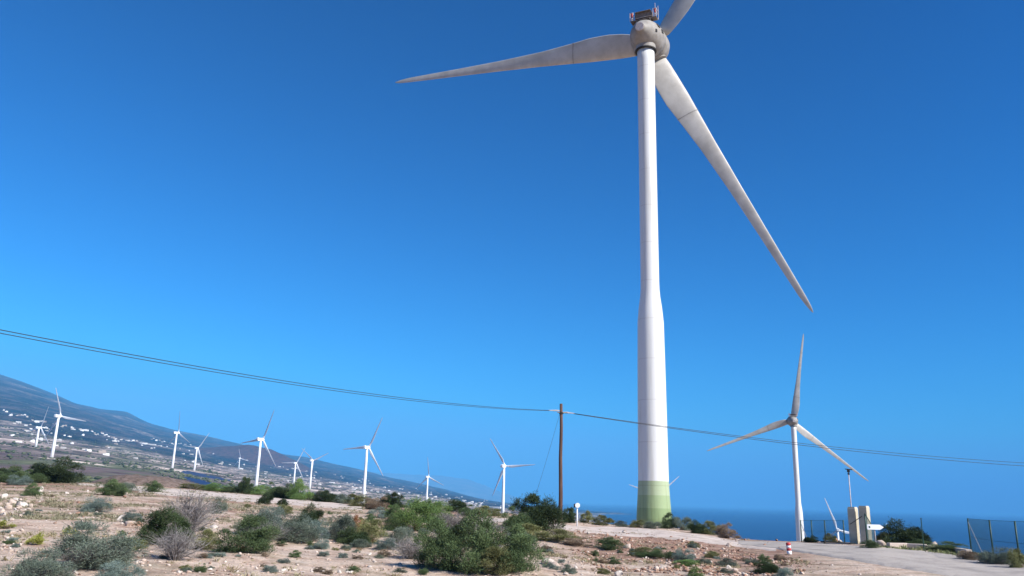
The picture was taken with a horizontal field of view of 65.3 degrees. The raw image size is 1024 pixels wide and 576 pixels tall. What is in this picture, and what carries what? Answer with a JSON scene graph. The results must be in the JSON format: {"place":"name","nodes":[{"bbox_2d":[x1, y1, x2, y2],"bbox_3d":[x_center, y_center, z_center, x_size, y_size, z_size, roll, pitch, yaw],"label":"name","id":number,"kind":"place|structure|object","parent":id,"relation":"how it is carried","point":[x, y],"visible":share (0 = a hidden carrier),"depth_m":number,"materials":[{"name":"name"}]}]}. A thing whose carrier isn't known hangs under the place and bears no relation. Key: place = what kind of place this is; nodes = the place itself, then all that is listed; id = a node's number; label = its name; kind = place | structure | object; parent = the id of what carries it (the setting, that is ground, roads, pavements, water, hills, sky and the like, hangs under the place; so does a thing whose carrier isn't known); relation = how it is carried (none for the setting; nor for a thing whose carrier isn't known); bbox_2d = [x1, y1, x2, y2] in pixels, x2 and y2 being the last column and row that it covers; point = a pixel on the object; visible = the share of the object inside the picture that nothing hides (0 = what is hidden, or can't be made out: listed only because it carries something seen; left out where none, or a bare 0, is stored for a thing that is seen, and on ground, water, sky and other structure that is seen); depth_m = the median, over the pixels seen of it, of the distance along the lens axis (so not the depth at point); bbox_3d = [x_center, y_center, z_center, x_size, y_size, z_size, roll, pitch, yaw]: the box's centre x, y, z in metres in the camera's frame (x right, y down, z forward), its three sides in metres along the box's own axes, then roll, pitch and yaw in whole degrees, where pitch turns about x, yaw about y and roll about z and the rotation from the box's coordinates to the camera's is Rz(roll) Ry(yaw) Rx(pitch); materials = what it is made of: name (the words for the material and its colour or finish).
{"place":"outdoors","nodes":[
{"label":"outdoors","id":0,"kind":"place"},
{"bbox_2d":[79,483,361,509],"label":"dirt track","id":1,"kind":"structure","parent":0,"point":[243,497],"depth_m":72.39,"materials":[{"name":"soil"}]},
{"bbox_2d":[0,374,624,523],"bbox_3d":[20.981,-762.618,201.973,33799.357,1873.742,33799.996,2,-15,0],"label":"hills","id":2,"kind":"structure","parent":0,"point":[23,393],"depth_m":4378.51,"materials":[{"name":"soil"}]},
{"bbox_2d":[43,390,83,457],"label":"wind turbine","id":3,"kind":"object","parent":2,"relation":"on","point":[56,422],"visible":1,"depth_m":1073.37,"materials":[{"name":"white paint"}]},
{"bbox_2d":[168,415,189,467],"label":"wind turbine","id":4,"kind":"object","parent":2,"relation":"on","point":[174,451],"visible":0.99,"depth_m":1510.53,"materials":[{"name":"white paint"}]},
{"bbox_2d":[243,411,275,487],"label":"wind turbine","id":5,"kind":"object","parent":2,"relation":"on","point":[258,460],"visible":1,"depth_m":1037.05,"materials":[{"name":"white paint"}]},
{"bbox_2d":[0,394,590,518],"bbox_3d":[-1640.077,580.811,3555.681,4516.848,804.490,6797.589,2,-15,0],"label":"scrub","id":6,"kind":"object","parent":2,"relation":"on","point":[44,457],"visible":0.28,"depth_m":1499.30,"materials":[{"name":"plant"}]},
{"bbox_2d":[343,419,382,502],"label":"wind turbine","id":7,"kind":"object","parent":2,"relation":"on","point":[365,468],"visible":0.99,"depth_m":1003.22,"materials":[{"name":"white paint"}]},
{"bbox_2d":[490,439,534,513],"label":"wind turbine","id":8,"kind":"object","parent":2,"relation":"on","point":[504,466],"visible":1,"depth_m":1012.62,"materials":[{"name":"white paint"}]},
{"bbox_2d":[372,472,523,502],"bbox_3d":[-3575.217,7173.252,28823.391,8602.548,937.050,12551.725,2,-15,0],"label":"mountain","id":9,"kind":"structure","parent":0,"point":[468,487],"depth_m":27006.69,"materials":[{"name":"blue"}]},
{"bbox_2d":[0,474,958,575],"bbox_3d":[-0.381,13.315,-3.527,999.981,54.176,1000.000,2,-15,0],"label":"ground","id":10,"kind":"structure","parent":0,"point":[306,564],"depth_m":25.31,"materials":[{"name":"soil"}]},
{"bbox_2d":[0,464,29,482],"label":"shrub","id":11,"kind":"object","parent":10,"relation":"on","point":[13,470],"visible":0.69,"depth_m":71.83,"materials":[{"name":"green plant"}]},
{"bbox_2d":[4,474,33,484],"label":"shrub","id":12,"kind":"object","parent":10,"relation":"on","point":[26,479],"visible":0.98,"depth_m":67.22,"materials":[{"name":"green plant"}]},
{"bbox_2d":[19,482,43,495],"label":"shrub","id":13,"kind":"object","parent":10,"relation":"on","point":[29,491],"visible":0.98,"depth_m":46.25,"materials":[{"name":"green plant"}]},
{"bbox_2d":[23,532,44,544],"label":"shrub","id":14,"kind":"object","parent":10,"relation":"on","point":[38,539],"visible":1,"depth_m":18.79,"materials":[{"name":"yellow plant"}]},
{"bbox_2d":[24,469,51,482],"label":"shrub","id":15,"kind":"object","parent":10,"relation":"on","point":[37,477],"visible":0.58,"depth_m":74.45,"materials":[{"name":"green plant"}]},
{"bbox_2d":[0,542,80,575],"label":"shrub","id":16,"kind":"object","parent":10,"relation":"on","point":[35,566],"visible":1,"depth_m":12.54,"materials":[{"name":"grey plant"}]},
{"bbox_2d":[29,455,86,483],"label":"shrub","id":17,"kind":"object","parent":10,"relation":"on","point":[58,473],"visible":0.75,"depth_m":76.82,"materials":[{"name":"green plant"}]},
{"bbox_2d":[78,497,114,511],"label":"shrub","id":18,"kind":"object","parent":10,"relation":"on","point":[94,507],"visible":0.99,"depth_m":32.78,"materials":[{"name":"green plant"}]},
{"bbox_2d":[41,514,153,569],"bbox_3d":[-7.789,4.681,14.785,1.962,0.999,2.005,-1,-15,9],"label":"shrub","id":19,"kind":"object","parent":10,"relation":"on","point":[77,545],"visible":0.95,"depth_m":14.53,"materials":[{"name":"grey plant"}]},
{"bbox_2d":[89,477,130,495],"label":"shrub","id":20,"kind":"object","parent":10,"relation":"on","point":[108,488],"visible":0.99,"depth_m":49.90,"materials":[{"name":"green plant"}]},
{"bbox_2d":[90,560,146,575],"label":"shrub","id":21,"kind":"object","parent":10,"relation":"on","point":[113,571],"visible":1,"depth_m":13.20,"materials":[{"name":"green plant"}]},
{"bbox_2d":[119,509,141,521],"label":"shrub","id":22,"kind":"object","parent":10,"relation":"on","point":[127,516],"visible":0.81,"depth_m":27.66,"materials":[{"name":"plant"}]},
{"bbox_2d":[140,480,166,491],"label":"shrub","id":23,"kind":"object","parent":10,"relation":"on","point":[154,486],"visible":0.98,"depth_m":65.33,"materials":[{"name":"green plant"}]},
{"bbox_2d":[134,504,194,544],"bbox_3d":[-9.349,6.317,21.459,1.720,1.148,1.892,-2,-15,13],"label":"shrub","id":24,"kind":"object","parent":10,"relation":"on","point":[157,525],"visible":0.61,"depth_m":21.29,"materials":[{"name":"green plant"}]},
{"bbox_2d":[141,521,211,561],"bbox_3d":[-7.181,5.487,17.268,1.491,0.886,1.516,14,-19,-38],"label":"dead shrub","id":25,"kind":"object","parent":10,"relation":"on","point":[179,551],"visible":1,"depth_m":17.10,"materials":[{"name":"plant"}]},
{"bbox_2d":[142,485,231,532],"bbox_3d":[-10.480,7.389,26.088,2.561,2.050,2.929,3,-15,-5],"label":"dead shrub","id":26,"kind":"object","parent":10,"relation":"on","point":[195,518],"visible":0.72,"depth_m":25.96,"materials":[{"name":"plant"}]},
{"bbox_2d":[189,527,221,549],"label":"shrub","id":27,"kind":"object","parent":10,"relation":"on","point":[210,533],"visible":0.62,"depth_m":20.86,"materials":[{"name":"green plant"}]},
{"bbox_2d":[198,482,227,490],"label":"shrub","id":28,"kind":"object","parent":10,"relation":"on","point":[213,486],"visible":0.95,"depth_m":89.44,"materials":[{"name":"green plant"}]},
{"bbox_2d":[209,495,228,513],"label":"shrub","id":29,"kind":"object","parent":10,"relation":"on","point":[223,506],"visible":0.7,"depth_m":37.73,"materials":[{"name":"green plant"}]},
{"bbox_2d":[237,476,253,493],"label":"shrub","id":30,"kind":"object","parent":10,"relation":"on","point":[244,486],"visible":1,"depth_m":89.56,"materials":[{"name":"green plant"}]},
{"bbox_2d":[209,510,283,553],"bbox_3d":[-6.881,6.333,20.806,1.880,1.094,2.119,4,-15,-10],"label":"shrub","id":31,"kind":"object","parent":10,"relation":"on","point":[256,540],"visible":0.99,"depth_m":20.45,"materials":[{"name":"green plant"}]},
{"bbox_2d":[232,508,283,534],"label":"shrub","id":32,"kind":"object","parent":10,"relation":"on","point":[261,515],"visible":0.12,"depth_m":26.64,"materials":[{"name":"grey plant"}]},
{"bbox_2d":[259,502,283,524],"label":"shrub","id":33,"kind":"object","parent":10,"relation":"on","point":[277,515],"visible":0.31,"depth_m":28.92,"materials":[{"name":"plant"}]},
{"bbox_2d":[0,481,552,544],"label":"undergrowth","id":34,"kind":"object","parent":10,"relation":"on","point":[57,516],"visible":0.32,"depth_m":39.86,"materials":[{"name":"green plant"}]},
{"bbox_2d":[271,483,296,498],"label":"shrub","id":35,"kind":"object","parent":10,"relation":"on","point":[282,492],"visible":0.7,"depth_m":83.75,"materials":[{"name":"green plant"}]},
{"bbox_2d":[275,509,319,542],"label":"shrub","id":36,"kind":"object","parent":10,"relation":"on","point":[297,531],"visible":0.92,"depth_m":26.15,"materials":[{"name":"green plant"}]},
{"bbox_2d":[285,478,315,499],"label":"shrub","id":37,"kind":"object","parent":10,"relation":"on","point":[297,496],"visible":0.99,"depth_m":81.81,"materials":[{"name":"green plant"}]},
{"bbox_2d":[294,503,323,525],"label":"shrub","id":38,"kind":"object","parent":10,"relation":"on","point":[314,515],"visible":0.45,"depth_m":37.32,"materials":[{"name":"green plant"}]},
{"bbox_2d":[302,516,330,541],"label":"shrub","id":39,"kind":"object","parent":10,"relation":"on","point":[321,530],"visible":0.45,"depth_m":27.04,"materials":[{"name":"plant"}]},
{"bbox_2d":[309,490,337,502],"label":"shrub","id":40,"kind":"object","parent":10,"relation":"on","point":[327,495],"visible":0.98,"depth_m":82.17,"materials":[{"name":"green plant"}]},
{"bbox_2d":[320,512,359,540],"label":"shrub","id":41,"kind":"object","parent":10,"relation":"on","point":[345,521],"visible":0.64,"depth_m":28.63,"materials":[{"name":"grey plant"}]},
{"bbox_2d":[334,526,370,543],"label":"shrub","id":42,"kind":"object","parent":10,"relation":"on","point":[347,537],"visible":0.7,"depth_m":27.75,"materials":[{"name":"green plant"}]},
{"bbox_2d":[343,493,372,506],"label":"shrub","id":43,"kind":"object","parent":10,"relation":"on","point":[356,500],"visible":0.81,"depth_m":76.35,"materials":[{"name":"green plant"}]},
{"bbox_2d":[349,539,372,547],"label":"shrub","id":44,"kind":"object","parent":10,"relation":"on","point":[359,543],"visible":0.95,"depth_m":26.48,"materials":[{"name":"green plant"}]},
{"bbox_2d":[352,517,386,542],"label":"shrub","id":45,"kind":"object","parent":10,"relation":"on","point":[370,527],"visible":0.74,"depth_m":28.61,"materials":[{"name":"green plant"}]},
{"bbox_2d":[364,496,389,509],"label":"shrub","id":46,"kind":"object","parent":10,"relation":"on","point":[372,504],"visible":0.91,"depth_m":70.39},
{"bbox_2d":[373,537,397,549],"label":"shrub","id":47,"kind":"object","parent":10,"relation":"on","point":[383,545],"visible":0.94,"depth_m":26.23,"materials":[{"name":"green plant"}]},
{"bbox_2d":[380,491,407,507],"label":"shrub","id":48,"kind":"object","parent":10,"relation":"on","point":[392,498],"visible":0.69,"depth_m":79.76,"materials":[{"name":"green plant"}]},
{"bbox_2d":[380,503,408,530],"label":"shrub","id":49,"kind":"object","parent":10,"relation":"on","point":[389,521],"visible":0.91,"depth_m":37.38,"materials":[{"name":"green plant"}]},
{"bbox_2d":[384,526,416,543],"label":"shrub","id":50,"kind":"object","parent":10,"relation":"on","point":[399,531],"visible":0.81,"depth_m":29.45,"materials":[{"name":"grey plant"}]},
{"bbox_2d":[386,533,421,560],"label":"dead shrub","id":51,"kind":"object","parent":10,"relation":"on","point":[406,549],"visible":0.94,"depth_m":23.37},
{"bbox_2d":[0,482,823,575],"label":"undergrowth","id":52,"kind":"object","parent":10,"relation":"on","point":[548,554],"visible":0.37,"depth_m":26.55,"materials":[{"name":"green plant"}]},
{"bbox_2d":[382,495,446,530],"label":"shrub","id":53,"kind":"object","parent":10,"relation":"on","point":[422,509],"visible":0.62,"depth_m":38.03,"materials":[{"name":"green plant"}]},
{"bbox_2d":[408,509,460,569],"bbox_3d":[-1.879,6.579,20.882,1.517,1.534,1.711,5,-15,-14],"label":"shrub","id":54,"kind":"object","parent":10,"relation":"on","point":[433,548],"visible":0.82,"depth_m":20.62,"materials":[{"name":"green plant"}]},
{"bbox_2d":[422,497,455,518],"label":"shrub","id":55,"kind":"object","parent":10,"relation":"on","point":[435,503],"visible":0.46,"depth_m":53.83,"materials":[{"name":"green plant"}]},
{"bbox_2d":[431,510,476,526],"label":"dead shrub","id":56,"kind":"object","parent":10,"relation":"on","point":[453,520],"visible":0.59,"depth_m":40.26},
{"bbox_2d":[442,498,469,511],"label":"shrub","id":57,"kind":"object","parent":10,"relation":"on","point":[455,505],"visible":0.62,"depth_m":74.95,"materials":[{"name":"green plant"}]},
{"bbox_2d":[439,515,479,546],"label":"shrub","id":58,"kind":"object","parent":10,"relation":"on","point":[457,528],"visible":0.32,"depth_m":29.84,"materials":[{"name":"green plant"}]},
{"bbox_2d":[437,502,509,573],"bbox_3d":[-0.970,6.394,20.530,1.785,1.804,2.013,-11,-20,41],"label":"shrub","id":59,"kind":"object","parent":10,"relation":"on","point":[470,561],"visible":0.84,"depth_m":20.21,"materials":[{"name":"green plant"}]},
{"bbox_2d":[474,505,502,515],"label":"shrub","id":60,"kind":"object","parent":10,"relation":"on","point":[494,512],"visible":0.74,"depth_m":65.29,"materials":[{"name":"green plant"}]},
{"bbox_2d":[478,543,516,575],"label":"shrub","id":61,"kind":"object","parent":10,"relation":"on","point":[489,556],"visible":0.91,"depth_m":19.74,"materials":[{"name":"green plant"}]},
{"bbox_2d":[500,505,534,529],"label":"shrub","id":62,"kind":"object","parent":10,"relation":"on","point":[511,520],"visible":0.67,"depth_m":41.73,"materials":[{"name":"green plant"}]},
{"bbox_2d":[486,515,554,573],"bbox_3d":[0.054,6.553,20.454,1.645,1.408,1.979,-9,-18,36],"label":"shrub","id":63,"kind":"object","parent":10,"relation":"on","point":[520,543],"visible":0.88,"depth_m":20.25,"materials":[{"name":"green plant"}]},
{"bbox_2d":[509,522,547,535],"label":"shrub","id":64,"kind":"object","parent":10,"relation":"on","point":[531,528],"visible":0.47,"depth_m":36.92,"materials":[{"name":"green plant"}]},
{"bbox_2d":[501,490,566,530],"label":"shrub","id":65,"kind":"object","parent":10,"relation":"on","point":[543,515],"visible":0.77,"depth_m":42.75,"materials":[{"name":"green plant"}]},
{"bbox_2d":[535,528,581,541],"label":"shrub","id":66,"kind":"object","parent":10,"relation":"on","point":[559,535],"visible":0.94,"depth_m":33.88,"materials":[{"name":"green plant"}]},
{"bbox_2d":[549,404,574,522],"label":"utility pole","id":67,"kind":"object","parent":10,"relation":"on","point":[561,412],"visible":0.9,"depth_m":56.64,"materials":[{"name":"brown wood"}]},
{"bbox_2d":[0,329,532,409],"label":"overhead cable","id":68,"kind":"object","parent":67,"relation":"attached to","point":[233,372],"visible":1,"depth_m":30.59,"materials":[{"name":"grey plastic"}]},
{"bbox_2d":[0,333,548,410],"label":"overhead cable","id":69,"kind":"object","parent":67,"relation":"attached to","point":[242,376],"visible":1,"depth_m":30.84,"materials":[{"name":"grey plastic"}]},
{"bbox_2d":[575,413,1019,462],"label":"overhead cable","id":70,"kind":"object","parent":67,"relation":"attached to","point":[795,442],"visible":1,"depth_m":64.52,"materials":[{"name":"grey plastic"}]},
{"bbox_2d":[577,414,1019,465],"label":"overhead cable","id":71,"kind":"object","parent":67,"relation":"attached to","point":[788,443],"visible":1,"depth_m":64.23,"materials":[{"name":"grey plastic"}]},
{"bbox_2d":[562,506,575,522],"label":"shrub","id":72,"kind":"object","parent":10,"relation":"on","point":[570,516],"visible":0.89,"depth_m":57.15,"materials":[{"name":"green plant"}]},
{"bbox_2d":[564,537,593,545],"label":"shrub","id":73,"kind":"object","parent":10,"relation":"on","point":[575,541],"visible":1,"depth_m":32.98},
{"bbox_2d":[590,514,614,524],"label":"shrub","id":74,"kind":"object","parent":10,"relation":"on","point":[605,520],"visible":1,"depth_m":60.41,"materials":[{"name":"green plant"}]},
{"bbox_2d":[395,0,812,525],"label":"wind turbine","id":75,"kind":"object","parent":10,"relation":"on","point":[646,42],"visible":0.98,"depth_m":75.52,"materials":[{"name":"paint"}]},
{"bbox_2d":[592,535,626,550],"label":"shrub","id":76,"kind":"object","parent":10,"relation":"on","point":[610,543],"visible":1,"depth_m":32.50,"materials":[{"name":"green plant"}]},
{"bbox_2d":[625,546,659,556],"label":"shrub","id":77,"kind":"object","parent":10,"relation":"on","point":[642,549],"visible":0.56,"depth_m":30.24,"materials":[{"name":"green plant"}]},
{"bbox_2d":[646,547,676,558],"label":"shrub","id":78,"kind":"object","parent":10,"relation":"on","point":[657,553],"visible":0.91,"depth_m":29.12,"materials":[{"name":"green plant"}]},
{"bbox_2d":[659,512,679,528],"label":"shrub","id":79,"kind":"object","parent":10,"relation":"on","point":[668,523],"visible":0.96,"depth_m":59.83,"materials":[{"name":"green plant"}]},
{"bbox_2d":[671,547,695,562],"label":"shrub","id":80,"kind":"object","parent":10,"relation":"on","point":[681,554],"visible":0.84,"depth_m":28.16,"materials":[{"name":"plant"}]},
{"bbox_2d":[672,516,695,530],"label":"shrub","id":81,"kind":"object","parent":10,"relation":"on","point":[682,523],"visible":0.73,"depth_m":59.72,"materials":[{"name":"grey plant"}]},
{"bbox_2d":[572,528,803,575],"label":"gravel","id":82,"kind":"structure","parent":10,"relation":"on","point":[656,569],"depth_m":26.32,"materials":[{"name":"gravel"}]},
{"bbox_2d":[686,520,709,533],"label":"shrub","id":83,"kind":"object","parent":10,"relation":"on","point":[696,528],"visible":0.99,"depth_m":55.26,"materials":[{"name":"green plant"}]},
{"bbox_2d":[699,520,723,534],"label":"shrub","id":84,"kind":"object","parent":10,"relation":"on","point":[711,525],"visible":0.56,"depth_m":55.29,"materials":[{"name":"green plant"}]},
{"bbox_2d":[713,556,741,566],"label":"shrub","id":85,"kind":"object","parent":10,"relation":"on","point":[730,562],"visible":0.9,"depth_m":27.91,"materials":[{"name":"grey plant"}]},
{"bbox_2d":[714,522,741,538],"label":"shrub","id":86,"kind":"object","parent":10,"relation":"on","point":[723,533],"visible":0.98,"depth_m":50.93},
{"bbox_2d":[749,560,779,573],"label":"shrub","id":87,"kind":"object","parent":10,"relation":"on","point":[769,567],"visible":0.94,"depth_m":24.26,"materials":[{"name":"green plant"}]},
{"bbox_2d":[773,566,793,575],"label":"shrub","id":88,"kind":"object","parent":10,"relation":"on","point":[785,571],"visible":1,"depth_m":22.47,"materials":[{"name":"plant"}]},
{"bbox_2d":[707,334,867,540],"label":"wind turbine","id":89,"kind":"object","parent":10,"relation":"on","point":[791,420],"visible":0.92,"depth_m":263.93,"materials":[{"name":"paint"}]},
{"bbox_2d":[800,520,844,541],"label":"wire fence","id":90,"kind":"object","parent":10,"relation":"on","point":[804,531],"visible":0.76,"depth_m":43.30,"materials":[{"name":"grey metal"}]},
{"bbox_2d":[847,507,859,543],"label":"gate pillar","id":91,"kind":"structure","parent":10,"relation":"on","point":[854,533],"depth_m":41.18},
{"bbox_2d":[858,506,871,543],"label":"gate pillar","id":92,"kind":"structure","parent":10,"relation":"on","point":[862,510],"depth_m":40.57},
{"bbox_2d":[856,538,881,547],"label":"shrub","id":93,"kind":"object","parent":10,"relation":"on","point":[871,544],"visible":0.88,"depth_m":36.25,"materials":[{"name":"green plant"}]},
{"bbox_2d":[877,517,932,543],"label":"shrub","id":94,"kind":"object","parent":10,"relation":"on","point":[906,534],"visible":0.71,"depth_m":40.08,"materials":[{"name":"green plant"}]},
{"bbox_2d":[886,543,971,552],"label":"wall","id":95,"kind":"structure","parent":10,"relation":"on","point":[913,545],"depth_m":38.28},
{"bbox_2d":[873,540,1023,563],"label":"undergrowth","id":96,"kind":"object","parent":10,"relation":"on","point":[936,550],"visible":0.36,"depth_m":36.58,"materials":[{"name":"green plant"}]},
{"bbox_2d":[924,541,974,551],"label":"shrub","id":97,"kind":"object","parent":10,"relation":"on","point":[947,546],"visible":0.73,"depth_m":36.93,"materials":[{"name":"green plant"}]},
{"bbox_2d":[955,549,980,559],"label":"shrub","id":98,"kind":"object","parent":10,"relation":"on","point":[965,554],"visible":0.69,"depth_m":31.14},
{"bbox_2d":[973,545,1010,563],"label":"shrub","id":99,"kind":"object","parent":10,"relation":"on","point":[991,557],"visible":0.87,"depth_m":29.09,"materials":[{"name":"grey plant"}]},
{"bbox_2d":[967,518,1023,562],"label":"wire fence","id":100,"kind":"object","parent":10,"relation":"on","point":[990,536],"visible":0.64,"depth_m":31.62,"materials":[{"name":"grey metal"}]},
{"bbox_2d":[1004,548,1023,567],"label":"shrub","id":101,"kind":"object","parent":10,"relation":"on","point":[1014,557],"visible":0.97,"depth_m":27.29,"materials":[{"name":"green plant"}]},
{"bbox_2d":[0,0,1023,514],"label":"sky","id":102,"kind":"structure","parent":0,"point":[249,187],"materials":[{"name":"blue"}]},
{"bbox_2d":[482,518,775,550],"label":"track","id":103,"kind":"structure","parent":0,"point":[675,535],"depth_m":47.74,"materials":[{"name":"soil"}]},
{"bbox_2d":[520,501,1023,553],"bbox_3d":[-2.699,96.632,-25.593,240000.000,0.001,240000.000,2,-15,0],"label":"sea","id":104,"kind":"structure","parent":0,"point":[763,523],"depth_m":6754.22,"materials":[{"name":"liquid"}]},
{"bbox_2d":[739,540,1023,575],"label":"road","id":105,"kind":"structure","parent":0,"point":[937,563],"depth_m":29.97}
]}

